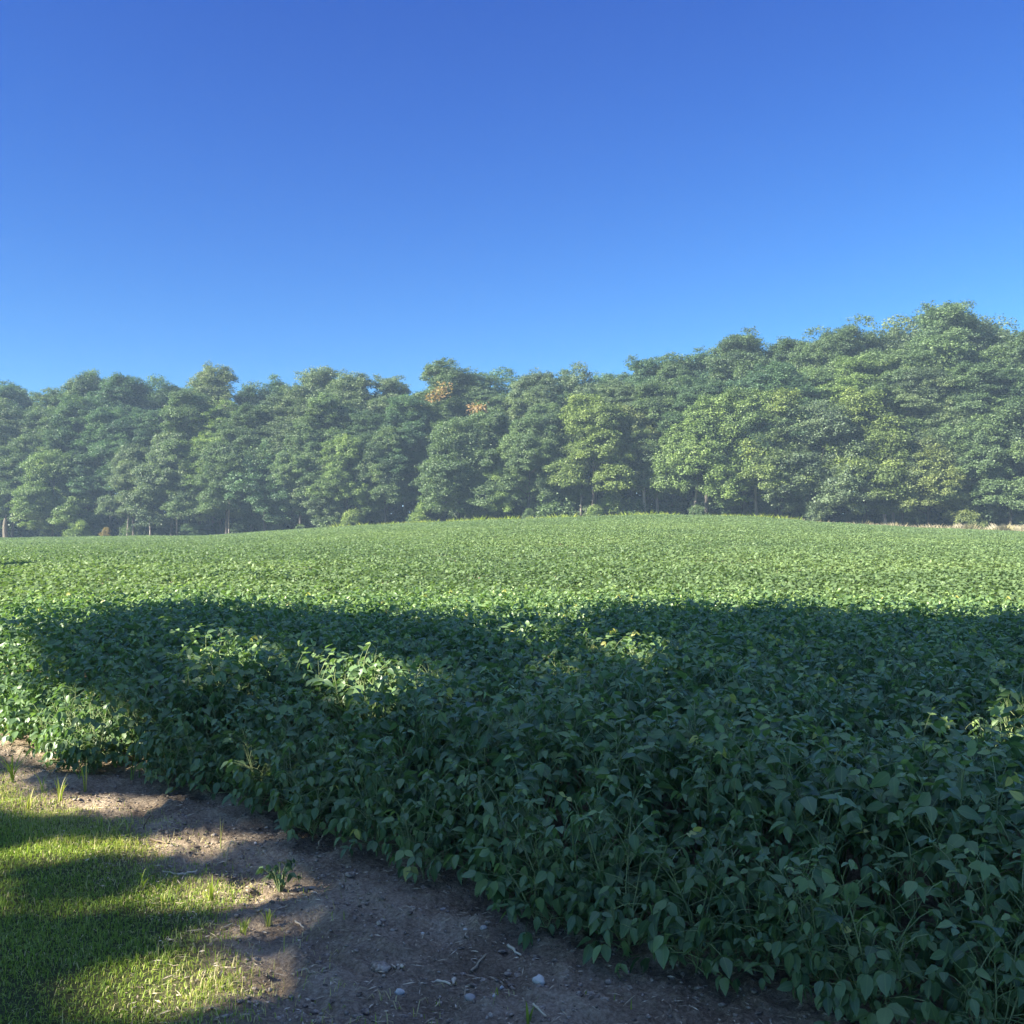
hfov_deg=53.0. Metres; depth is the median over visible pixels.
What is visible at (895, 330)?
airy tree
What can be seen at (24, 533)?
shrub
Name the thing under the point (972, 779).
soybean plant
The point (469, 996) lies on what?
stone
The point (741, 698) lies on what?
soybean plant
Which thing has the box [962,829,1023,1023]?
soybean plant
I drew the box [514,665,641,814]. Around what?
soybean plant
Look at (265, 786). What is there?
soybean plant
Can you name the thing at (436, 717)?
soybean plant
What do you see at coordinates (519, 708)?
soybean plant
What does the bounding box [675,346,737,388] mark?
tall tree
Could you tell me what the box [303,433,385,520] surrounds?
edge tree
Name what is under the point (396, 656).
soybean plant
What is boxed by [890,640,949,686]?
soybean plant
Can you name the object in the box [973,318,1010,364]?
tall tree
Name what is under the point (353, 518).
shrub
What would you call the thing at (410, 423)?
tall tree
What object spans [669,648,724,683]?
soybean plant
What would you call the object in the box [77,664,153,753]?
soybean plant
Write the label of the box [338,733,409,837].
soybean plant
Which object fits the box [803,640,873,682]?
soybean plant
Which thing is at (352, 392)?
tall tree
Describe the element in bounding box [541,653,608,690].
soybean plant
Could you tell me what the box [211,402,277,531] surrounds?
tall tree
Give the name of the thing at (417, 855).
soybean plant
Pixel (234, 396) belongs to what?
tall tree
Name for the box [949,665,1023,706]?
soybean plant
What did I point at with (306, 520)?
shrub
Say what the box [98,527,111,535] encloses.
orange sapling
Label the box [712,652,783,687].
soybean plant
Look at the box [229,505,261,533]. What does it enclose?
shrub
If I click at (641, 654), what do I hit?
soybean plant
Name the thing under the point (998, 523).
shrub
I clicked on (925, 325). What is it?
tall tree
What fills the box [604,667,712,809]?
soybean plant
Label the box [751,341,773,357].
tall tree
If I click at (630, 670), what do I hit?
soybean plant
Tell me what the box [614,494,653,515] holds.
shrub
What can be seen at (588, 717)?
soybean plant
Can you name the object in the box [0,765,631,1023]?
lawn grass
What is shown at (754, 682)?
soybean plant
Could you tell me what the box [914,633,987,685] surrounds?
soybean plant
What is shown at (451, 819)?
soybean plant
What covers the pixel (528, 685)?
soybean plant
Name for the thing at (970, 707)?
soybean plant
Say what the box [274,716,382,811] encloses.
soybean plant
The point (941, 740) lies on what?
soybean plant
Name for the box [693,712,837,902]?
soybean plant
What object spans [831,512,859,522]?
shrub
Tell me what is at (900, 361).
tall tree
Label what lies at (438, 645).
soybean plant
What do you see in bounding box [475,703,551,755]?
soybean plant
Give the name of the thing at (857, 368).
tall tree
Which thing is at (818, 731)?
soybean plant
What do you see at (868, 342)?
tall tree
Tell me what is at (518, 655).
soybean plant
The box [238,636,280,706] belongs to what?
soybean plant
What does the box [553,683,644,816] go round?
soybean plant
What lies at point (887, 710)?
soybean plant
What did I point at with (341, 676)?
soybean plant
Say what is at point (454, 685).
soybean plant
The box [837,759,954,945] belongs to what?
soybean plant
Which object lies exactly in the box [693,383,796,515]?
edge tree
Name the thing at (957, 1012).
soybean plant
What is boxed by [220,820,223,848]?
grass weed
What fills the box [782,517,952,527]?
dead grass
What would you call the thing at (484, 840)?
soybean plant
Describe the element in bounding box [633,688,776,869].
soybean plant
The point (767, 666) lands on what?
soybean plant
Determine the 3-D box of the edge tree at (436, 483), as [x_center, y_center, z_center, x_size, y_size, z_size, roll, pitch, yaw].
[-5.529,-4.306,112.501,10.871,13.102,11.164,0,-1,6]
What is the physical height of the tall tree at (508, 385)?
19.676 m
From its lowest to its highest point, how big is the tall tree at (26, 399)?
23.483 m
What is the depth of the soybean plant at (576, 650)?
7.81 m
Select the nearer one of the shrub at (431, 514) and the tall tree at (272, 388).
the shrub at (431, 514)
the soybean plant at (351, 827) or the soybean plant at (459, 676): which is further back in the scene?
the soybean plant at (459, 676)
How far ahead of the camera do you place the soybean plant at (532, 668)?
6.79 m
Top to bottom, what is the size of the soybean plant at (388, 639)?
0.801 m
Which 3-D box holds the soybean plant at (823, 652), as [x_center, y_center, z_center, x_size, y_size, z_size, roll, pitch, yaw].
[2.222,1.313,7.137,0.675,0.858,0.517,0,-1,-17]
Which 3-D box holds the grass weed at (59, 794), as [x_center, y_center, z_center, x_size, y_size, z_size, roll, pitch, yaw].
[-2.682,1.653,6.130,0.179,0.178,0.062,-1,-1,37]
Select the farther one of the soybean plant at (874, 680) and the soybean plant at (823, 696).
the soybean plant at (874, 680)
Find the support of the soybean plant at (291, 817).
on the ground at (438, 936)
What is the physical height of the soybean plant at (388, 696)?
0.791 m
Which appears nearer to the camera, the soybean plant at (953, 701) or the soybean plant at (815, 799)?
the soybean plant at (815, 799)
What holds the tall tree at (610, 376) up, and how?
on the ground at (438, 936)
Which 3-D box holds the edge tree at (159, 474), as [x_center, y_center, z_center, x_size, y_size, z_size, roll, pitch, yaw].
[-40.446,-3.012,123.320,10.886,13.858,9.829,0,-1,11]
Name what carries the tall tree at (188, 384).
on the ground at (438, 936)
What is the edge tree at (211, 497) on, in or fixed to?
on the ground at (438, 936)
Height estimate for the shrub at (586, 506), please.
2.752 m
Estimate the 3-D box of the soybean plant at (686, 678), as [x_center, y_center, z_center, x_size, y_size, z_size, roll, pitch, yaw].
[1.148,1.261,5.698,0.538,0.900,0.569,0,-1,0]
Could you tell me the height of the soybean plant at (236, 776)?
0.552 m
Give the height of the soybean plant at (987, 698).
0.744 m
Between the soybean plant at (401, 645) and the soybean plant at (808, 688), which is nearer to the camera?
the soybean plant at (808, 688)
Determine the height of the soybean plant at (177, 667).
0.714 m
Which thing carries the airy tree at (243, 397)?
on the ground at (438, 936)
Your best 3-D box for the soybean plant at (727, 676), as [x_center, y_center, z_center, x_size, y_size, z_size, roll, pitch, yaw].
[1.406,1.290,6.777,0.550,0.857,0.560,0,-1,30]
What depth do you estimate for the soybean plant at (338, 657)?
7.40 m
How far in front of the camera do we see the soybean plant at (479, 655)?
7.98 m
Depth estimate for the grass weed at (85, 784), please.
6.30 m
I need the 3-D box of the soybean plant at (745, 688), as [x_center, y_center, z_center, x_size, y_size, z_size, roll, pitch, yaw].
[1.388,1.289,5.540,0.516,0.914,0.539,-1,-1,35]
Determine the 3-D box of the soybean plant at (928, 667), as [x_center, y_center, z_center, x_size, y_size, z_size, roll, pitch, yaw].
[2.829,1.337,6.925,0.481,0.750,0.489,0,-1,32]
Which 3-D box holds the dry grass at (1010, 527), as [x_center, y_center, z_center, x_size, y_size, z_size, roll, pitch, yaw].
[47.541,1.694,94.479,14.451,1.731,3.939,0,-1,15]
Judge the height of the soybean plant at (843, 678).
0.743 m
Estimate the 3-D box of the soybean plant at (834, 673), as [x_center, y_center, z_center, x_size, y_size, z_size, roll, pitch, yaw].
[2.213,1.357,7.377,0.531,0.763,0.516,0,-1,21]
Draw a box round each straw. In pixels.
[177,870,197,875]
[431,979,451,985]
[451,977,456,984]
[506,943,521,955]
[532,1003,546,1016]
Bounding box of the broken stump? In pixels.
[2,518,7,536]
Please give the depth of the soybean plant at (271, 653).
7.58 m
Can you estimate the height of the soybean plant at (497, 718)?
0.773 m
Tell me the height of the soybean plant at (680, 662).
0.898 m
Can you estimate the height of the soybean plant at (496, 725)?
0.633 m
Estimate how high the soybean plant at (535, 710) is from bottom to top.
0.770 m
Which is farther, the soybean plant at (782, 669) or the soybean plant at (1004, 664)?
the soybean plant at (782, 669)
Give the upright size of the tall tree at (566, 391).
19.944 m
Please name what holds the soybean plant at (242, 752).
on the ground at (438, 936)
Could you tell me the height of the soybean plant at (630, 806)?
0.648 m
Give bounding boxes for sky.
[0,0,1023,524]
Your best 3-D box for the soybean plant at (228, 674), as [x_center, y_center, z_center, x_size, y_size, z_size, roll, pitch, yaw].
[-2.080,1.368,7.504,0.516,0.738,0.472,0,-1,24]
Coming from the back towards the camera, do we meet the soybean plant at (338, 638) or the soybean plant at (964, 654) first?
the soybean plant at (338, 638)
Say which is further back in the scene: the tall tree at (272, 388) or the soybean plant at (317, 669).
the tall tree at (272, 388)
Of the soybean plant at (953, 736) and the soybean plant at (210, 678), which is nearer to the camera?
the soybean plant at (953, 736)
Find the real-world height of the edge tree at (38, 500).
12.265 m
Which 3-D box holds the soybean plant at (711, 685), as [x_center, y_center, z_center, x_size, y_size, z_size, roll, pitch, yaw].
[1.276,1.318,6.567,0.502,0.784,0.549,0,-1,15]
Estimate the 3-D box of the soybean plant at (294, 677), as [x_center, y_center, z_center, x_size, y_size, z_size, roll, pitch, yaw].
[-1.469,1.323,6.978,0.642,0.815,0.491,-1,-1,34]
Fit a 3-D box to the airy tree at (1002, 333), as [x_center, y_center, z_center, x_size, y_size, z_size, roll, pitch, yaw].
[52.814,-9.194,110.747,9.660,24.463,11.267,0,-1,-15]
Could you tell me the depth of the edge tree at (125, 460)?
122.68 m
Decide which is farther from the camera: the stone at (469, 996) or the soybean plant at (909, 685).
the soybean plant at (909, 685)
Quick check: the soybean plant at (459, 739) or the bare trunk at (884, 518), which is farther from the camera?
the bare trunk at (884, 518)
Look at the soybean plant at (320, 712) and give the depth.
6.19 m
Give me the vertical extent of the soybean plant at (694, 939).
0.595 m
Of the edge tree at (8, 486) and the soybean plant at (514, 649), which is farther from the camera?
the edge tree at (8, 486)
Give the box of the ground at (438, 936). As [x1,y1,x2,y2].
[0,530,1023,1023]
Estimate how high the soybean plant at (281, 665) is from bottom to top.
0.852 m
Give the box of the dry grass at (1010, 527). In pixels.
[947,522,1023,530]
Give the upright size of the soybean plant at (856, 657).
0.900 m
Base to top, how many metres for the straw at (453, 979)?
0.020 m
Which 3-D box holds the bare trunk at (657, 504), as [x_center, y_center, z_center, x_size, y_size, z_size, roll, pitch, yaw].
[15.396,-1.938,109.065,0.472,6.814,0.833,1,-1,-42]
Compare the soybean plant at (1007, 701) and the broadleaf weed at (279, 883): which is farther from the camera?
the soybean plant at (1007, 701)
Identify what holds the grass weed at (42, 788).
on the ground at (438, 936)
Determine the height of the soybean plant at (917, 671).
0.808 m
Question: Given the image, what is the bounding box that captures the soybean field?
[0,514,1023,838]
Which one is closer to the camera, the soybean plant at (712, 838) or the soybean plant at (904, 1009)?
the soybean plant at (904, 1009)
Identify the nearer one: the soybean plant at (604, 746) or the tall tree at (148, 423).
the soybean plant at (604, 746)
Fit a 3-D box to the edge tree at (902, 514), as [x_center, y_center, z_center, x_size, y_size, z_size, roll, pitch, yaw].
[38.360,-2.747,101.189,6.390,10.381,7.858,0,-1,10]
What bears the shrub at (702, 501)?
on the ground at (438, 936)
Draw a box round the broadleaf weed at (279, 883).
[255,859,301,891]
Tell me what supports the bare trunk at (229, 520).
on the ground at (438, 936)
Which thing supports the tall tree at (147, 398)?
on the ground at (438, 936)
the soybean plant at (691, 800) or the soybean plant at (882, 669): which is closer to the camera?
the soybean plant at (691, 800)
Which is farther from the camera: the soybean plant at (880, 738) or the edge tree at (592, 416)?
the edge tree at (592, 416)
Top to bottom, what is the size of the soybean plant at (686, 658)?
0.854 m
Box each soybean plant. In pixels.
[22,686,80,753]
[25,684,124,772]
[30,678,118,767]
[34,687,101,760]
[49,657,136,751]
[57,682,129,774]
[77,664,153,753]
[87,676,169,760]
[105,634,188,723]
[108,658,190,763]
[119,667,209,770]
[126,671,196,761]
[128,659,203,723]
[135,707,201,787]
[141,678,224,767]
[142,667,230,758]
[152,645,256,752]
[153,627,240,723]
[158,647,211,683]
[162,642,233,723]
[164,649,226,729]
[165,711,237,793]
[183,632,279,730]
[190,676,266,771]
[190,699,269,793]
[191,649,259,728]
[207,644,250,719]
[210,679,291,756]
[211,685,298,788]
[211,712,299,813]
[221,634,287,728]
[227,661,292,727]
[233,674,309,765]
[236,646,305,724]
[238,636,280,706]
[238,710,323,813]
[240,689,328,784]
[253,693,359,797]
[255,631,332,727]
[255,642,318,740]
[262,647,331,729]
[268,641,322,725]
[270,725,362,841]
[271,739,342,830]
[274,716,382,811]
[277,639,351,729]
[280,687,354,743]
[284,642,340,699]
[284,648,360,746]
[290,687,378,777]
[296,697,399,787]
[299,627,373,712]
[305,640,396,739]
[307,669,379,729]
[309,708,427,820]
[310,642,356,735]
[318,699,447,818]
[328,745,423,857]
[329,640,403,728]
[334,660,407,758]
[337,693,389,743]
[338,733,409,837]
[343,626,425,734]
[345,675,437,762]
[350,652,429,755]
[360,636,420,670]
[360,653,421,688]
[362,692,485,834]
[366,697,466,809]
[368,655,412,734]
[370,760,479,882]
[371,657,477,774]
[372,657,455,761]
[382,660,460,761]
[384,634,441,675]
[387,674,490,766]
[389,679,491,770]
[390,654,443,688]
[391,658,477,758]
[392,627,470,672]
[399,649,468,743]
[400,711,519,842]
[409,645,485,744]
[411,675,505,773]
[417,687,523,826]
[418,741,538,884]
[427,657,471,686]
[428,688,548,854]
[429,758,549,900]
[430,631,489,675]
[431,657,493,721]
[434,652,513,755]
[442,676,504,716]
[454,689,540,774]
[455,666,541,762]
[458,638,523,724]
[459,726,533,790]
[460,751,577,909]
[461,784,601,950]
[465,668,531,745]
[466,681,594,842]
[468,648,531,704]
[471,666,539,703]
[473,669,535,705]
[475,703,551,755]
[478,649,562,674]
[485,644,548,686]
[491,718,571,834]
[491,720,588,858]
[493,634,555,675]
[493,683,568,766]
[496,656,564,741]
[500,670,623,846]
[501,669,567,742]
[503,651,569,696]
[513,692,554,804]
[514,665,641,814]
[523,656,594,697]
[523,769,669,935]
[524,648,602,703]
[526,658,619,791]
[533,644,579,671]
[537,771,695,934]
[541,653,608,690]
[542,680,633,796]
[549,765,658,902]
[550,623,632,685]
[550,697,681,844]
[551,637,605,669]
[552,657,614,689]
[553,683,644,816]
[555,662,654,793]
[557,719,692,851]
[558,651,687,771]
[558,652,645,724]
[564,799,702,979]
[573,642,650,679]
[576,654,670,723]
[577,702,666,828]
[577,733,729,892]
[580,654,647,700]
[583,648,677,730]
[585,633,645,668]
[587,709,673,827]
[589,694,715,865]
[601,693,659,742]
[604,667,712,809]
[610,639,678,670]
[614,659,671,698]
[615,711,714,845]
[616,649,672,699]
[630,810,773,995]
[632,682,714,759]
[633,661,749,727]
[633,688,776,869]
[634,651,705,696]
[637,808,768,948]
[640,692,744,836]
[641,630,716,677]
[642,621,716,671]
[642,652,738,710]
[644,690,738,807]
[646,721,767,872]
[649,739,791,894]
[651,629,725,698]
[656,638,739,686]
[660,659,777,723]
[667,637,744,677]
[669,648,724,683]
[672,639,763,694]
[672,656,773,747]
[673,707,759,848]
[674,658,750,700]
[678,684,781,773]
[689,698,805,877]
[690,643,763,688]
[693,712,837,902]
[694,815,824,993]
[703,717,846,888]
[704,792,846,937]
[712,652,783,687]
[715,660,785,715]
[715,732,806,867]
[716,665,817,834]
[719,657,796,691]
[720,646,821,734]
[725,691,814,839]
[729,639,796,693]
[734,640,826,691]
[736,792,905,974]
[737,629,802,670]
[739,725,914,904]
[742,680,828,816]
[744,853,892,1023]
[745,655,804,701]
[752,736,886,889]
[762,658,803,685]
[763,630,844,670]
[764,662,852,721]
[767,658,855,714]
[767,672,876,782]
[771,709,868,866]
[776,661,869,737]
[778,685,868,824]
[779,693,877,783]
[780,727,900,884]
[782,645,856,685]
[783,666,851,714]
[792,640,878,730]
[800,847,951,1023]
[802,631,910,715]
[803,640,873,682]
[803,724,953,909]
[807,755,922,924]
[813,670,906,790]
[813,679,900,767]
[815,717,929,858]
[816,655,883,730]
[817,659,912,739]
[819,816,982,1006]
[826,714,918,799]
[828,676,889,739]
[833,691,883,766]
[835,654,934,739]
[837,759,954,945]
[840,639,919,712]
[842,719,925,771]
[848,640,952,713]
[855,662,951,733]
[864,684,952,737]
[867,722,1007,909]
[869,642,936,689]
[869,685,974,741]
[870,739,1023,970]
[874,668,923,724]
[874,743,984,901]
[875,695,982,782]
[877,658,963,711]
[881,722,964,871]
[884,740,1023,939]
[888,835,1023,1023]
[889,707,977,789]
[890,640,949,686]
[895,682,997,739]
[902,665,1012,735]
[902,704,1023,806]
[906,657,970,698]
[906,680,971,733]
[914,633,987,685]
[914,707,1003,741]
[917,701,1022,863]
[920,641,999,695]
[920,900,1023,1023]
[921,662,1023,735]
[925,741,1023,930]
[925,742,1023,918]
[926,640,1006,705]
[926,657,1023,732]
[929,713,1023,906]
[931,666,998,733]
[933,718,1012,838]
[940,678,1023,770]
[940,834,1023,990]
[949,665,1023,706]
[954,637,1023,681]
[960,693,1022,786]
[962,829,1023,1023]
[966,660,1023,715]
[969,707,1023,775]
[970,746,1023,836]
[975,681,1023,732]
[977,716,1022,773]
[980,685,1021,730]
[981,643,1023,705]
[989,664,1023,748]
[990,670,1021,681]
[995,691,1023,734]
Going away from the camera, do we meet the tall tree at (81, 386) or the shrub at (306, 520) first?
the shrub at (306, 520)
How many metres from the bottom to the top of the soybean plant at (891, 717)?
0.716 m
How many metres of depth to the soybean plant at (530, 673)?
6.53 m
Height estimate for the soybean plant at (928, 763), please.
0.811 m
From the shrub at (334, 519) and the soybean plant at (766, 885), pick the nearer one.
the soybean plant at (766, 885)
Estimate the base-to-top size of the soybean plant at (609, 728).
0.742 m
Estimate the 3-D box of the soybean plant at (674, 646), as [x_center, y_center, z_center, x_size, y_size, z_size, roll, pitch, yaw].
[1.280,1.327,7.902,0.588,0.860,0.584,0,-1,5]
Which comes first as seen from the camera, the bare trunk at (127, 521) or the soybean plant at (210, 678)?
the soybean plant at (210, 678)
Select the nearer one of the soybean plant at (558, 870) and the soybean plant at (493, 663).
the soybean plant at (558, 870)
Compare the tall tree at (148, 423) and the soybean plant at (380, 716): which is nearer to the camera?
the soybean plant at (380, 716)
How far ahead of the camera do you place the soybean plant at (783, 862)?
3.74 m
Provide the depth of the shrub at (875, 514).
102.90 m
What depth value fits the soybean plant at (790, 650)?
7.11 m
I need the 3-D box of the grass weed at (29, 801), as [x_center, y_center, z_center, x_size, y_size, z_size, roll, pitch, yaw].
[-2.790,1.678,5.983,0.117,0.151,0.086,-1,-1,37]
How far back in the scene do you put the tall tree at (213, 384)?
132.27 m
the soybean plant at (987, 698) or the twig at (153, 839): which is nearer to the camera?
the twig at (153, 839)
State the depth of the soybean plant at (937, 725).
4.68 m
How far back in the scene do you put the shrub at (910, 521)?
101.56 m
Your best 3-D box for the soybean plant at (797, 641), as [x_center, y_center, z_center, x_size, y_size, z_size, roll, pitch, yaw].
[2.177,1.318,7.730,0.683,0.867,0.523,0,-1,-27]
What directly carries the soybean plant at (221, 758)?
on the ground at (438, 936)
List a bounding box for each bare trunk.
[126,488,128,535]
[176,511,177,534]
[228,500,229,533]
[580,467,582,515]
[642,465,645,513]
[655,490,658,513]
[693,467,698,506]
[754,487,757,515]
[882,485,886,523]
[891,495,894,524]
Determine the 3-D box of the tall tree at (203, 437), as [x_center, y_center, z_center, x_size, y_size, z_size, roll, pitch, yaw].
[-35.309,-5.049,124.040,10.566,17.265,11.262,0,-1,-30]
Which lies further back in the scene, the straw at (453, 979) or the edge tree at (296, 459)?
the edge tree at (296, 459)
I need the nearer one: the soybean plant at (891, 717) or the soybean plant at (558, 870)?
the soybean plant at (558, 870)
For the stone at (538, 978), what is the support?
on the ground at (438, 936)
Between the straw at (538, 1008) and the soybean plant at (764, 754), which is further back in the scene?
the soybean plant at (764, 754)
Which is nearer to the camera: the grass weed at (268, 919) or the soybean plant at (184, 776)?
the grass weed at (268, 919)
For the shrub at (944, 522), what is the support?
on the ground at (438, 936)
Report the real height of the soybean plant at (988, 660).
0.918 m
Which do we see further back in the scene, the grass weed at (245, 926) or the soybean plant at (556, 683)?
the soybean plant at (556, 683)
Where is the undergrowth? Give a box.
[0,466,1016,537]
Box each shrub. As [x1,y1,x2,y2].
[17,521,35,536]
[27,515,65,536]
[61,519,92,536]
[80,511,108,535]
[119,516,155,535]
[152,522,169,535]
[179,521,208,534]
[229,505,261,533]
[253,514,284,531]
[294,523,305,528]
[302,509,319,526]
[311,506,345,526]
[340,508,365,525]
[358,500,391,523]
[406,503,442,522]
[408,502,432,521]
[437,501,466,521]
[452,495,502,519]
[501,499,526,518]
[522,508,534,517]
[525,485,583,517]
[581,503,591,515]
[585,503,605,515]
[596,487,624,514]
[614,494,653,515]
[650,485,689,514]
[685,487,742,515]
[689,503,709,514]
[704,496,735,515]
[747,494,797,518]
[794,500,825,519]
[802,499,826,521]
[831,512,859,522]
[854,502,900,523]
[882,503,945,526]
[937,508,963,526]
[954,509,990,527]
[979,518,989,527]
[992,518,1014,525]
[993,503,1023,525]
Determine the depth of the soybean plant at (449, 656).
7.57 m
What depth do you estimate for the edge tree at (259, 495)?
117.64 m
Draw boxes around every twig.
[149,837,169,843]
[469,954,486,972]
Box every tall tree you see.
[0,379,31,522]
[0,381,36,407]
[0,396,37,531]
[7,407,83,536]
[10,386,103,516]
[11,394,115,521]
[47,369,108,510]
[66,406,147,535]
[73,372,152,535]
[92,406,173,531]
[105,387,155,483]
[141,382,183,421]
[150,387,219,521]
[157,378,231,431]
[177,400,237,533]
[188,359,238,526]
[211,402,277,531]
[230,387,263,408]
[240,381,330,528]
[256,373,291,423]
[276,365,338,526]
[291,391,361,473]
[319,367,377,448]
[329,409,407,523]
[358,373,416,512]
[362,394,433,522]
[407,356,480,512]
[410,436,446,504]
[446,366,511,434]
[501,366,572,502]
[501,375,540,475]
[524,402,579,493]
[548,368,587,419]
[564,378,648,473]
[578,370,619,425]
[608,372,630,404]
[610,354,678,497]
[622,379,694,513]
[649,351,694,478]
[655,374,727,506]
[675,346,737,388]
[699,378,752,514]
[702,326,776,384]
[716,334,765,370]
[727,360,827,517]
[748,335,808,375]
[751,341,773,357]
[780,324,856,509]
[792,366,833,500]
[811,352,908,522]
[833,315,897,501]
[838,347,938,525]
[884,324,923,349]
[887,362,989,524]
[904,299,1008,512]
[908,300,978,341]
[923,360,1022,512]
[972,365,1023,486]
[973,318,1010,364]
[986,326,1023,510]
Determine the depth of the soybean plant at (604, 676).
5.71 m
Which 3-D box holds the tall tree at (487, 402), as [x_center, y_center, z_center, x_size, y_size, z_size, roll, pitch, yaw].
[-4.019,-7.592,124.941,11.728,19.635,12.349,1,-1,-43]
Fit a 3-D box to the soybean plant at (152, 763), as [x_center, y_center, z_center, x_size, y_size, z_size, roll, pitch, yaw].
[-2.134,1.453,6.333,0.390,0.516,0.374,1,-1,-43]
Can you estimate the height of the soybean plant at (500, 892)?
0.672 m
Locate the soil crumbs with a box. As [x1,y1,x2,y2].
[0,735,946,1023]
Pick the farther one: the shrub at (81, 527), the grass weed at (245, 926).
the shrub at (81, 527)
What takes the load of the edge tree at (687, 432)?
on the ground at (438, 936)
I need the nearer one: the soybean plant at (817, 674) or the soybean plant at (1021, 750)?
the soybean plant at (1021, 750)
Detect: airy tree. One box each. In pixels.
[137,373,180,514]
[233,380,267,513]
[482,367,518,421]
[552,361,605,503]
[868,312,924,358]
[966,313,1019,351]
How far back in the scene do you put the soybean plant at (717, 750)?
5.12 m
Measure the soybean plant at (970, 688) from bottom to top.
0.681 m
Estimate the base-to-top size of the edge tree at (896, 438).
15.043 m
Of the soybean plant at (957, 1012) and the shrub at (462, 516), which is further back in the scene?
the shrub at (462, 516)
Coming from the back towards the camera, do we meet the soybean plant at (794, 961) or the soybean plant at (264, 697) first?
the soybean plant at (264, 697)
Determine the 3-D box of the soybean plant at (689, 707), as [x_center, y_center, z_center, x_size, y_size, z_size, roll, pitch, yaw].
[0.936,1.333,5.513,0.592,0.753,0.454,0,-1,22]
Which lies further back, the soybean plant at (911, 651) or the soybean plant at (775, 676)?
the soybean plant at (911, 651)
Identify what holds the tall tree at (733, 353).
on the ground at (438, 936)
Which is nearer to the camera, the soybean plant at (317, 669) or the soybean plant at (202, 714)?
the soybean plant at (202, 714)
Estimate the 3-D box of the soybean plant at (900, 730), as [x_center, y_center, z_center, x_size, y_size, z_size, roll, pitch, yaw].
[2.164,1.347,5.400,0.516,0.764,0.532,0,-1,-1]
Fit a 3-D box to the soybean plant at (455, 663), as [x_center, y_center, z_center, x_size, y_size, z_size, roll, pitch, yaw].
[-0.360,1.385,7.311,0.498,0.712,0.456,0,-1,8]
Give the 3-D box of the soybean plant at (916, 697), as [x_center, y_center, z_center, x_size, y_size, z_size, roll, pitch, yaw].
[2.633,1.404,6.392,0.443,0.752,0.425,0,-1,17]
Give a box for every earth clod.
[345,871,355,877]
[370,961,391,972]
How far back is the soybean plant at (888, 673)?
6.73 m
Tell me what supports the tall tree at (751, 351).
on the ground at (438, 936)
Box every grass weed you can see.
[0,746,34,782]
[24,788,37,810]
[33,771,49,792]
[55,776,67,800]
[70,758,91,778]
[80,748,97,791]
[94,811,102,827]
[110,818,126,832]
[123,815,133,833]
[128,759,137,779]
[140,870,147,888]
[202,876,214,901]
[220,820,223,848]
[239,917,250,934]
[258,908,275,926]
[526,996,538,1023]
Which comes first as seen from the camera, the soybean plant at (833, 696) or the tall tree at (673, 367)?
the soybean plant at (833, 696)
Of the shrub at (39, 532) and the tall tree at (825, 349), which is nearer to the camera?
the tall tree at (825, 349)
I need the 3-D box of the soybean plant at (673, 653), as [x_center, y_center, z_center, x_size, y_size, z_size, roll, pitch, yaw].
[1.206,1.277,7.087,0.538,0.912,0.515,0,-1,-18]
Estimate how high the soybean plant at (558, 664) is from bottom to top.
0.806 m
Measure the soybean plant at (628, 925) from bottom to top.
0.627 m
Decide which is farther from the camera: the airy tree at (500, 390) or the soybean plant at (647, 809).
the airy tree at (500, 390)
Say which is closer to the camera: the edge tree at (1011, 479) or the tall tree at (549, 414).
the edge tree at (1011, 479)
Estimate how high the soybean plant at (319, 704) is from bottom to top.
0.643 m
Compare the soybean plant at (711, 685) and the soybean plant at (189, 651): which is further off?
the soybean plant at (189, 651)
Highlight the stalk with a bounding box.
[226,841,233,862]
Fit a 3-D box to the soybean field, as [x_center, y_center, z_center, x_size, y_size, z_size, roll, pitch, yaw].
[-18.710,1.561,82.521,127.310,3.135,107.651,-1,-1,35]
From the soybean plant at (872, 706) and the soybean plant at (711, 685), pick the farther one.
the soybean plant at (711, 685)
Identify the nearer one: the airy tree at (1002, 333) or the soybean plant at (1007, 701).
the soybean plant at (1007, 701)
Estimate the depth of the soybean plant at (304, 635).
7.51 m
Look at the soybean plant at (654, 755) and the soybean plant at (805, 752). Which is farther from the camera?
the soybean plant at (654, 755)
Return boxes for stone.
[394,988,404,994]
[464,993,475,1000]
[532,974,544,984]
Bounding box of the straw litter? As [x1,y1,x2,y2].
[0,738,914,1023]
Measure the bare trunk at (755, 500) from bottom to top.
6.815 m
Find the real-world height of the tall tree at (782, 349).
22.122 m
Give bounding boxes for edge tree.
[0,445,32,537]
[3,446,97,536]
[93,442,161,534]
[121,430,209,535]
[159,451,231,531]
[191,434,251,533]
[217,433,310,530]
[265,430,326,523]
[287,453,356,521]
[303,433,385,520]
[353,425,420,523]
[408,413,503,520]
[446,410,534,518]
[473,447,540,517]
[496,413,566,514]
[534,443,591,504]
[543,392,636,505]
[598,404,660,497]
[623,395,705,509]
[645,392,767,512]
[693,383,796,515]
[734,387,832,517]
[761,397,882,521]
[811,386,916,523]
[871,434,937,525]
[875,427,979,527]
[922,411,1016,511]
[951,401,1023,525]
[995,432,1023,501]
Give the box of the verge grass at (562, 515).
[328,511,801,526]
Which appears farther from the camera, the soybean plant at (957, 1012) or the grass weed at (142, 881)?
the grass weed at (142, 881)
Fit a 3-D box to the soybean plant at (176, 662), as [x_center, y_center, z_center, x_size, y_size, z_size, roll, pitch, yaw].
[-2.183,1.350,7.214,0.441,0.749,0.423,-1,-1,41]
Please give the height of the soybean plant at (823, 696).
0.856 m
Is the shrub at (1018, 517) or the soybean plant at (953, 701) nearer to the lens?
the soybean plant at (953, 701)
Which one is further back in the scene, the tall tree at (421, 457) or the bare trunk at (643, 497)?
the tall tree at (421, 457)

